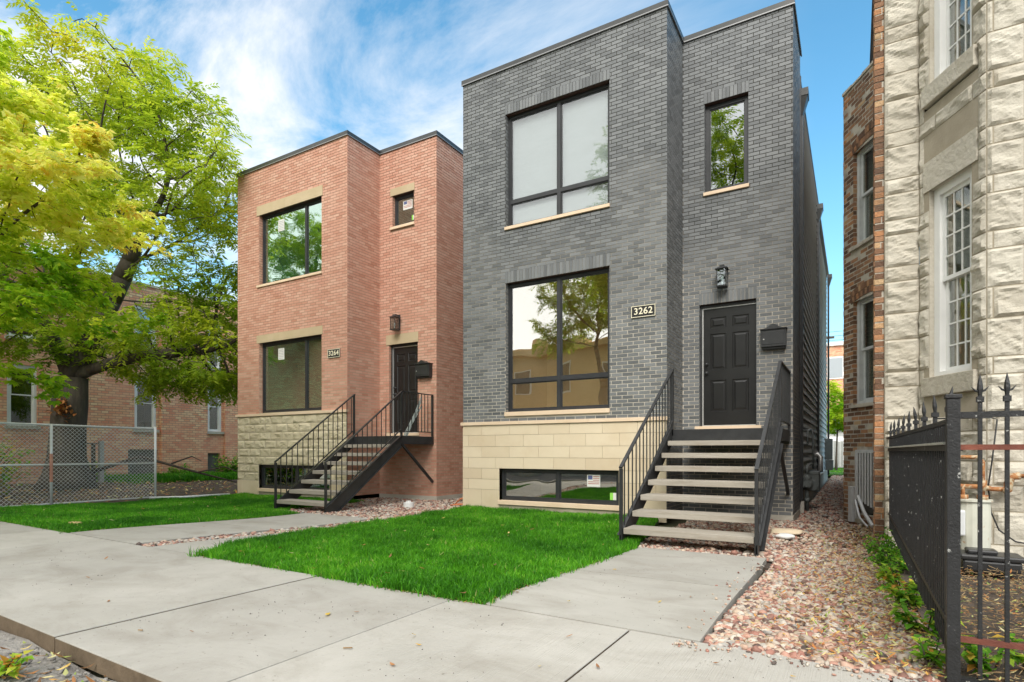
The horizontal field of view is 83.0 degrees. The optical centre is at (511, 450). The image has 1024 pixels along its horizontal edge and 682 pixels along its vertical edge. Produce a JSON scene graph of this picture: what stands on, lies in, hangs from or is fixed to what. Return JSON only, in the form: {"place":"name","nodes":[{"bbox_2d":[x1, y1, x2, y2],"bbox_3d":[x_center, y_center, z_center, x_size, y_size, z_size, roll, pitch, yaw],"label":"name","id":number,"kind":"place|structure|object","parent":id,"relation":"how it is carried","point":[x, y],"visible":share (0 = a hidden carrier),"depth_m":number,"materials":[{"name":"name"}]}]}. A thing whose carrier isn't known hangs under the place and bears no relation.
{"place":"outdoors","nodes":[
{"label":"outdoors","id":0,"kind":"place"},
{"bbox_2d":[0,630,116,681],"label":"parkway","id":1,"kind":"structure","parent":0,"point":[16,644],"depth_m":3.20,"materials":[{"name":"stone"}]},
{"bbox_2d":[0,650,34,680],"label":"weed plant","id":2,"kind":"object","parent":1,"relation":"on","point":[13,664],"visible":0.99,"depth_m":2.97,"materials":[{"name":"green plant"}]},
{"bbox_2d":[0,635,107,681],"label":"rubble","id":3,"kind":"object","parent":1,"relation":"on","point":[7,655],"visible":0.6,"depth_m":3.11,"materials":[{"name":"gravel"}]},
{"bbox_2d":[0,641,109,681],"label":"kerbside leaves","id":4,"kind":"object","parent":1,"relation":"on","point":[65,672],"visible":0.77,"depth_m":2.96,"materials":[{"name":"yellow plant"}]},
{"bbox_2d":[88,462,107,479],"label":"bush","id":5,"kind":"object","parent":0,"point":[97,472],"visible":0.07,"depth_m":21.79,"materials":[{"name":"green plant"}]},
{"bbox_2d":[0,479,237,505],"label":"soil lot","id":6,"kind":"structure","parent":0,"point":[233,486],"depth_m":16.82,"materials":[{"name":"brown soil"}]},
{"bbox_2d":[0,437,34,494],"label":"brush","id":7,"kind":"object","parent":6,"relation":"on","point":[9,470],"visible":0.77,"depth_m":14.69,"materials":[{"name":"green plant"}]},
{"bbox_2d":[0,422,156,507],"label":"chain link fence","id":8,"kind":"object","parent":6,"relation":"on","point":[51,464],"visible":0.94,"depth_m":12.75,"materials":[{"name":"metal"}]},
{"bbox_2d":[87,441,103,482],"bbox_3d":[-15.722,0.405,20.956,0.140,1.550,1.670,0,0,31],"label":"old post","id":9,"kind":"object","parent":6,"relation":"on","point":[99,456],"visible":0.49,"depth_m":21.53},
{"bbox_2d":[0,480,237,503],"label":"lot leaves","id":10,"kind":"object","parent":6,"relation":"on","point":[224,483],"visible":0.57,"depth_m":16.47,"materials":[{"name":"brown plant"}]},
{"bbox_2d":[0,0,252,491],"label":"tree","id":11,"kind":"object","parent":6,"relation":"on","point":[146,113],"visible":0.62,"depth_m":16.82,"materials":[{"name":"green plant"}]},
{"bbox_2d":[91,455,237,482],"bbox_3d":[-11.245,0.630,19.203,4.825,0.999,0.987,0,0,-20],"label":"fallen branch","id":12,"kind":"object","parent":6,"relation":"on","point":[146,458],"visible":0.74,"depth_m":19.48,"materials":[{"name":"brown wood"}]},
{"bbox_2d":[96,470,237,483],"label":"wild grass","id":13,"kind":"structure","parent":6,"relation":"on","point":[163,477],"depth_m":22.53,"materials":[{"name":"green plant"}]},
{"bbox_2d":[167,463,189,474],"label":"bush","id":14,"kind":"object","parent":6,"relation":"on","point":[175,470],"visible":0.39,"depth_m":24.94,"materials":[{"name":"green plant"}]},
{"bbox_2d":[212,454,237,472],"bbox_3d":[-13.100,0.647,26.773,1.588,1.074,1.474,0,0,31],"label":"bush","id":15,"kind":"object","parent":6,"relation":"on","point":[233,466],"visible":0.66,"depth_m":26.52,"materials":[{"name":"green plant"}]},
{"bbox_2d":[235,130,462,500],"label":"modern house","id":16,"kind":"structure","parent":0,"point":[350,243],"depth_m":14.46,"materials":[{"name":"brick"}]},
{"bbox_2d":[263,199,321,283],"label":"window","id":17,"kind":"structure","parent":16,"relation":"in","point":[292,237],"depth_m":15.95,"materials":[{"name":"clear glass"}]},
{"bbox_2d":[263,336,321,412],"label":"window","id":18,"kind":"structure","parent":16,"relation":"in","point":[292,369],"depth_m":16.09,"materials":[{"name":"clear glass"}]},
{"bbox_2d":[262,465,329,489],"bbox_3d":[-5.130,0.680,15.557,2.690,0.620,1.662,0,0,31],"label":"window","id":19,"kind":"structure","parent":16,"relation":"in","point":[267,470],"depth_m":15.75,"materials":[{"name":"black glass"}]},
{"bbox_2d":[327,348,339,357],"bbox_3d":[-4.308,-2.362,14.001,0.410,0.205,0.026,0,0,31],"label":"house number sign","id":20,"kind":"object","parent":16,"relation":"attached to","point":[332,353],"visible":1,"depth_m":14.00,"materials":[{"name":"black plastic"}]},
{"bbox_2d":[274,391,433,512],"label":"entrance stairs","id":21,"kind":"structure","parent":16,"relation":"attached to","point":[341,499],"depth_m":12.34,"materials":[{"name":"metal"}]},
{"bbox_2d":[403,397,420,435],"bbox_3d":[-2.312,-0.809,13.515,0.439,0.928,0.109,0,0,-21],"label":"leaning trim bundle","id":22,"kind":"object","parent":21,"relation":"on","point":[413,419],"visible":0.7,"depth_m":13.51,"materials":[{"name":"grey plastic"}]},
{"bbox_2d":[390,314,400,330],"bbox_3d":[-2.883,-3.180,14.298,0.220,0.400,0.245,0,0,31],"label":"wall lantern","id":23,"kind":"object","parent":16,"relation":"attached to","point":[396,317],"depth_m":14.29,"materials":[{"name":"black paint"}]},
{"bbox_2d":[395,193,413,225],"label":"window","id":24,"kind":"structure","parent":16,"relation":"in","point":[404,205],"depth_m":14.59,"materials":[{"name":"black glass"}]},
{"bbox_2d":[393,346,417,432],"bbox_3d":[-2.626,-1.527,14.415,0.848,2.121,0.122,0,0,31],"label":"door","id":25,"kind":"structure","parent":16,"relation":"in","point":[405,358],"depth_m":14.45,"materials":[{"name":"black paint"}]},
{"bbox_2d":[414,360,432,378],"bbox_3d":[-2.130,-1.965,13.902,0.460,0.420,0.160,0,0,31],"label":"mailbox","id":26,"kind":"object","parent":16,"relation":"attached to","point":[423,368],"visible":1,"depth_m":13.84,"materials":[{"name":"black paint"}]},
{"bbox_2d":[201,504,658,603],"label":"lawn grass","id":27,"kind":"structure","parent":0,"point":[467,546],"depth_m":6.52,"materials":[{"name":"green plant"}]},
{"bbox_2d":[0,0,871,342],"label":"sky","id":28,"kind":"structure","parent":0,"point":[294,75],"materials":[{"name":"blue"}]},
{"bbox_2d":[13,551,881,681],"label":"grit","id":29,"kind":"object","parent":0,"point":[397,617],"visible":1,"depth_m":3.83,"materials":[{"name":"stone"}]},
{"bbox_2d":[253,520,658,597],"bbox_3d":[-0.575,1.182,8.056,4.650,0.201,6.438,0,0,31],"label":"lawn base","id":30,"kind":"object","parent":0,"point":[656,524],"visible":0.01,"depth_m":6.54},
{"bbox_2d":[8,517,605,602],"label":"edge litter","id":31,"kind":"object","parent":30,"relation":"on","point":[386,586],"visible":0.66,"depth_m":4.62,"materials":[{"name":"brown plant"}]},
{"bbox_2d":[3,495,616,592],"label":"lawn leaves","id":32,"kind":"object","parent":30,"relation":"on","point":[342,535],"visible":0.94,"depth_m":7.58,"materials":[{"name":"yellow plant"}]},
{"bbox_2d":[0,505,638,605],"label":"edge grass","id":33,"kind":"structure","parent":30,"relation":"on","point":[504,592],"depth_m":4.98,"materials":[{"name":"green plant"}]},
{"bbox_2d":[46,476,872,680],"bbox_3d":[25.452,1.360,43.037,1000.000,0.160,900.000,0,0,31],"label":"ground","id":34,"kind":"structure","parent":0,"point":[672,522],"depth_m":10.22,"materials":[{"name":"brown soil"}]},
{"bbox_2d":[0,20,174,407],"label":"yellow tree","id":35,"kind":"object","parent":34,"relation":"on","point":[69,191],"visible":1,"depth_m":10.06,"materials":[{"name":"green plant"}]},
{"bbox_2d":[0,262,237,483],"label":"apartment building","id":36,"kind":"structure","parent":34,"relation":"on","point":[203,434],"depth_m":24.23,"materials":[{"name":"brick"}]},
{"bbox_2d":[7,364,36,425],"bbox_3d":[-18.194,-2.020,21.274,0.900,2.200,0.880,0,0,31],"label":"window","id":37,"kind":"structure","parent":36,"relation":"in","point":[21,404],"depth_m":21.61,"materials":[{"name":"white paint"}]},
{"bbox_2d":[9,281,35,338],"bbox_3d":[-18.194,-5.120,21.274,0.900,2.000,0.880,0,0,31],"label":"window","id":38,"kind":"structure","parent":36,"relation":"in","point":[10,334],"depth_m":21.29,"materials":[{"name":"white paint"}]},
{"bbox_2d":[134,377,155,427],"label":"window","id":39,"kind":"structure","parent":36,"relation":"in","point":[145,414],"depth_m":25.31,"materials":[{"name":"white paint"}]},
{"bbox_2d":[134,305,155,349],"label":"window","id":40,"kind":"structure","parent":36,"relation":"in","point":[138,307],"depth_m":25.27,"materials":[{"name":"glass"}]},
{"bbox_2d":[208,390,220,431],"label":"window","id":41,"kind":"structure","parent":36,"relation":"in","point":[214,414],"depth_m":27.78,"materials":[{"name":"white paint"}]},
{"bbox_2d":[208,325,220,367],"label":"window","id":42,"kind":"structure","parent":36,"relation":"in","point":[216,364],"depth_m":27.82,"materials":[{"name":"white paint"}]},
{"bbox_2d":[71,522,269,544],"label":"walk slab","id":43,"kind":"structure","parent":34,"relation":"on","point":[150,534],"depth_m":7.80,"materials":[{"name":"concrete"}]},
{"bbox_2d":[153,534,275,553],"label":"walk slab","id":44,"kind":"structure","parent":34,"relation":"on","point":[182,547],"depth_m":6.67,"materials":[{"name":"concrete"}]},
{"bbox_2d":[208,513,371,529],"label":"walk slab","id":45,"kind":"structure","parent":34,"relation":"on","point":[303,520],"depth_m":9.58,"materials":[{"name":"concrete"}]},
{"bbox_2d":[486,570,740,641],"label":"walk slab","id":46,"kind":"structure","parent":34,"relation":"on","point":[639,607],"depth_m":4.15,"materials":[{"name":"concrete"}]},
{"bbox_2d":[461,0,831,522],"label":"modern house","id":47,"kind":"structure","parent":34,"relation":"on","point":[615,171],"depth_m":10.69,"materials":[{"name":"grey brick"}]},
{"bbox_2d":[508,84,608,225],"bbox_3d":[0.890,-5.575,11.122,2.180,2.240,0.096,0,0,31],"label":"window","id":48,"kind":"structure","parent":47,"relation":"in","point":[558,151],"depth_m":11.08,"materials":[{"name":"clear glass"}]},
{"bbox_2d":[508,268,608,411],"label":"window","id":49,"kind":"structure","parent":47,"relation":"in","point":[558,327],"depth_m":12.40,"materials":[{"name":"clear glass"}]},
{"bbox_2d":[502,469,618,504],"bbox_3d":[1.293,0.668,11.758,2.495,0.625,1.662,0,0,31],"label":"window","id":50,"kind":"structure","parent":47,"relation":"in","point":[601,487],"depth_m":12.20,"materials":[{"name":"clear glass"}]},
{"bbox_2d":[631,304,655,317],"bbox_3d":[2.290,-2.440,10.100,0.430,0.200,0.026,0,0,31],"label":"house number sign","id":51,"kind":"object","parent":47,"relation":"attached to","point":[643,311],"visible":1,"depth_m":10.09,"materials":[{"name":"black plastic"}]},
{"bbox_2d":[617,360,790,555],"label":"entrance stairs","id":52,"kind":"structure","parent":47,"relation":"attached to","point":[771,434],"depth_m":7.88,"materials":[{"name":"concrete"}]},
{"bbox_2d":[715,265,728,288],"bbox_3d":[3.750,-3.120,10.329,0.220,0.400,0.245,0,0,31],"label":"wall lantern","id":53,"kind":"object","parent":47,"relation":"attached to","point":[723,270],"depth_m":10.31,"materials":[{"name":"black paint"}]},
{"bbox_2d":[706,95,748,191],"bbox_3d":[4.319,-5.535,11.213,0.750,1.620,1.660,0,0,31],"label":"window","id":54,"kind":"structure","parent":47,"relation":"in","point":[727,120],"depth_m":10.90,"materials":[{"name":"clear glass"}]},
{"bbox_2d":[704,304,755,424],"bbox_3d":[3.934,-1.543,10.489,0.898,2.131,0.122,0,0,31],"label":"door","id":55,"kind":"structure","parent":47,"relation":"in","point":[729,332],"depth_m":10.49,"materials":[{"name":"black paint"}]},
{"bbox_2d":[759,323,787,349],"bbox_3d":[4.488,-1.965,9.942,0.425,0.420,0.160,0,0,31],"label":"mailbox","id":56,"kind":"object","parent":47,"relation":"attached to","point":[773,336],"visible":1,"depth_m":9.89,"materials":[{"name":"black paint"}]},
{"bbox_2d":[803,429,822,510],"bbox_3d":[6.033,0.370,11.666,0.381,1.620,1.105,0,0,31],"label":"gas meter","id":57,"kind":"object","parent":47,"relation":"attached to","point":[811,480],"visible":0.97,"depth_m":11.50,"materials":[{"name":"grey paint"}]},
{"bbox_2d":[825,439,832,469],"bbox_3d":[12.194,0.130,22.269,0.280,1.200,0.450,0,0,31],"label":"electric meter box","id":58,"kind":"object","parent":47,"relation":"attached to","point":[828,454],"visible":0.97,"depth_m":22.11,"materials":[{"name":"grey paint"}]},
{"bbox_2d":[577,547,766,595],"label":"walk slab","id":59,"kind":"structure","parent":34,"relation":"on","point":[670,565],"depth_m":5.70,"materials":[{"name":"concrete"}]},
{"bbox_2d":[0,521,926,681],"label":"pavement","id":60,"kind":"structure","parent":0,"point":[166,599],"depth_m":3.47,"materials":[{"name":"concrete"}]},
{"bbox_2d":[638,475,945,681],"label":"gravel","id":61,"kind":"structure","parent":0,"point":[824,504],"depth_m":4.34,"materials":[{"name":"beige gravel"}]},
{"bbox_2d":[775,533,794,538],"bbox_3d":[3.661,1.141,7.772,0.252,0.070,0.153,0,0,31],"label":"white stone","id":62,"kind":"object","parent":61,"relation":"on","point":[785,536],"visible":1,"depth_m":7.72,"materials":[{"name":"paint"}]},
{"bbox_2d":[770,528,802,534],"bbox_3d":[3.931,1.156,8.299,0.435,0.078,0.356,0,0,31],"label":"flat stone","id":63,"kind":"object","parent":61,"relation":"on","point":[786,530],"visible":0.84,"depth_m":8.21,"materials":[{"name":"stone"}]},
{"bbox_2d":[711,523,946,677],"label":"leaf litter","id":64,"kind":"object","parent":61,"relation":"on","point":[885,636],"visible":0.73,"depth_m":3.89,"materials":[{"name":"brown plant"}]},
{"bbox_2d":[875,579,923,609],"bbox_3d":[2.880,1.043,4.146,0.477,0.215,0.254,0,0,15],"label":"weed plant","id":65,"kind":"object","parent":61,"relation":"on","point":[914,600],"visible":0.79,"depth_m":4.12,"materials":[{"name":"green plant"}]},
{"bbox_2d":[828,468,843,475],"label":"back yard grass","id":66,"kind":"structure","parent":0,"point":[836,473],"depth_m":28.29,"materials":[{"name":"green plant"}]},
{"bbox_2d":[826,380,843,469],"bbox_3d":[18.648,-1.423,33.119,5.492,5.207,4.373,0,0,0],"label":"alley tree","id":67,"kind":"object","parent":66,"relation":"on","point":[836,413],"visible":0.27,"depth_m":32.48,"materials":[{"name":"green plant"}]},
{"bbox_2d":[832,441,842,467],"bbox_3d":[21.282,0.210,37.969,11.980,1.740,0.030,0,0,31],"label":"board fence","id":68,"kind":"object","parent":66,"relation":"on","point":[840,455],"visible":0.02,"depth_m":37.87,"materials":[{"name":"white wood"}]},
{"bbox_2d":[842,0,1023,568],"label":"greystone house","id":69,"kind":"structure","parent":0,"point":[933,188],"depth_m":6.37,"materials":[{"name":"stone"}]},
{"bbox_2d":[854,450,873,527],"bbox_3d":[5.571,0.578,9.071,0.316,1.196,0.726,0,0,2],"label":"basement window","id":70,"kind":"structure","parent":69,"relation":"in","point":[865,498],"depth_m":9.17,"materials":[{"name":"metal"}]},
{"bbox_2d":[857,138,873,243],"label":"window","id":71,"kind":"structure","parent":69,"relation":"in","point":[865,180],"depth_m":9.45,"materials":[{"name":"white paint"}]},
{"bbox_2d":[857,294,873,403],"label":"window","id":72,"kind":"structure","parent":69,"relation":"in","point":[865,394],"depth_m":9.45,"materials":[{"name":"grey glass"}]},
{"bbox_2d":[934,167,971,375],"bbox_3d":[5.094,-1.840,6.077,1.068,2.060,0.946,0,0,31],"label":"window","id":73,"kind":"structure","parent":69,"relation":"in","point":[953,200],"depth_m":6.26,"materials":[{"name":"white paint"}]},
{"bbox_2d":[934,0,971,78],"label":"window","id":74,"kind":"structure","parent":69,"relation":"in","point":[952,18],"depth_m":6.28,"materials":[{"name":"white paint"}]},
{"bbox_2d":[938,417,1023,543],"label":"black cable","id":75,"kind":"object","parent":69,"relation":"hanging from","point":[991,470],"visible":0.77,"depth_m":5.52,"materials":[{"name":"black rubber"}]},
{"bbox_2d":[961,455,1023,549],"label":"rusty gas meter","id":76,"kind":"object","parent":69,"relation":"attached to","point":[968,522],"visible":0.48,"depth_m":5.46,"materials":[{"name":"paint"}]},
{"bbox_2d":[893,558,1023,681],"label":"yard soil","id":77,"kind":"structure","parent":0,"point":[993,595],"depth_m":4.00,"materials":[{"name":"brown soil"}]},
{"bbox_2d":[862,526,898,560],"bbox_3d":[3.970,0.994,6.101,0.478,0.372,0.528,0,0,31],"label":"weed plant","id":78,"kind":"object","parent":77,"relation":"on","point":[886,537],"visible":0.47,"depth_m":6.11,"materials":[{"name":"green plant"}]},
{"bbox_2d":[863,540,908,573],"bbox_3d":[3.574,1.020,5.432,0.478,0.299,0.461,0,0,31],"label":"weed plant","id":79,"kind":"object","parent":77,"relation":"on","point":[901,566],"visible":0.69,"depth_m":5.43,"materials":[{"name":"green plant"}]},
{"bbox_2d":[873,559,916,590],"bbox_3d":[3.186,1.040,4.708,0.354,0.252,0.483,0,0,-23],"label":"weed plant","id":80,"kind":"object","parent":77,"relation":"on","point":[890,578],"visible":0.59,"depth_m":4.79,"materials":[{"name":"green plant"}]},
{"bbox_2d":[885,386,962,647],"bbox_3d":[3.217,0.355,4.713,0.070,1.371,4.512,0,0,30],"label":"iron picket fence","id":81,"kind":"object","parent":77,"relation":"on","point":[916,513],"visible":0.82,"depth_m":3.86,"materials":[{"name":"black metal"}]},
{"bbox_2d":[888,598,963,634],"bbox_3d":[2.475,1.014,3.465,0.382,0.188,0.227,0,0,31],"label":"weed plant","id":82,"kind":"object","parent":77,"relation":"on","point":[908,618],"visible":0.76,"depth_m":3.49,"materials":[{"name":"green plant"}]},
{"bbox_2d":[908,631,944,669],"bbox_3d":[2.096,1.001,2.917,0.173,0.170,0.192,0,0,31],"label":"weed plant","id":83,"kind":"object","parent":77,"relation":"on","point":[936,656],"visible":0.98,"depth_m":2.90,"materials":[{"name":"green plant"}]},
{"bbox_2d":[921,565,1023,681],"bbox_3d":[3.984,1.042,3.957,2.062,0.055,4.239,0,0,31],"label":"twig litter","id":84,"kind":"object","parent":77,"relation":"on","point":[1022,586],"visible":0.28,"depth_m":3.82,"materials":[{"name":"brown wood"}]},
{"bbox_2d":[944,373,1023,681],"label":"iron picket fence","id":85,"kind":"object","parent":77,"relation":"on","point":[954,637],"visible":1,"depth_m":2.69,"materials":[{"name":"black metal"}]},
{"bbox_2d":[961,547,1023,574],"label":"pipe","id":86,"kind":"object","parent":77,"relation":"on","point":[993,558],"visible":0.73,"depth_m":5.15,"materials":[{"name":"grey metal"}]},
{"bbox_2d":[961,568,1023,680],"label":"yard leaf litter","id":87,"kind":"object","parent":77,"relation":"on","point":[1002,617],"visible":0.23,"depth_m":3.81,"materials":[{"name":"brown plant"}]},
{"bbox_2d":[961,633,1023,676],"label":"weed plant","id":88,"kind":"object","parent":77,"relation":"on","point":[969,654],"visible":0.59,"depth_m":2.82,"materials":[{"name":"green plant"}]},
{"bbox_2d":[1010,649,1023,666],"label":"weed plant","id":89,"kind":"object","parent":77,"relation":"on","point":[1017,658],"visible":0.69,"depth_m":2.87,"materials":[{"name":"green plant"}]},
{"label":"pebble bed","id":90,"kind":"structure","parent":0,"visible":0},
{"bbox_2d":[136,497,462,546],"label":"pebbles","id":91,"kind":"object","parent":90,"relation":"on","point":[380,507],"visible":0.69,"depth_m":11.35,"materials":[{"name":"beige gravel"}]},
{"bbox_2d":[403,501,413,506],"bbox_3d":[-2.169,1.133,12.146,0.217,0.175,0.217,0,0,31],"label":"drain cap","id":92,"kind":"object","parent":90,"relation":"on","point":[408,504],"visible":0.83,"depth_m":12.07,"materials":[{"name":"white paint"}]},
{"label":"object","id":93,"kind":"structure","parent":0,"visible":0},
{"bbox_2d":[0,492,362,532],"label":"lawn grass","id":94,"kind":"structure","parent":93,"relation":"on","point":[134,514],"depth_m":10.59,"materials":[{"name":"green plant"}]},
{"bbox_2d":[149,493,229,498],"bbox_3d":[-8.037,1.135,14.534,1.814,0.066,0.232,0,0,-40],"label":"loose pole","id":95,"kind":"object","parent":94,"relation":"on","point":[190,496],"visible":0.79,"depth_m":14.45,"materials":[{"name":"metal"}]},
{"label":"alley pavement","id":96,"kind":"structure","parent":0,"visible":0},
{"bbox_2d":[826,341,843,407],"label":"back house","id":97,"kind":"structure","parent":96,"relation":"on","point":[836,367],"depth_m":52.31,"materials":[{"name":"brick"}]},
{"bbox_2d":[829,356,843,378],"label":"window","id":98,"kind":"structure","parent":97,"relation":"in","point":[836,369],"depth_m":52.27,"materials":[{"name":"white paint"}]},
{"bbox_2d":[826,429,843,463],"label":"garage","id":99,"kind":"structure","parent":96,"relation":"on","point":[840,436],"depth_m":41.33,"materials":[{"name":"white"}]},
{"bbox_2d":[829,437,843,463],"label":"door","id":100,"kind":"structure","parent":99,"relation":"in","point":[834,438],"depth_m":41.27,"materials":[{"name":"white paint"}]}
]}

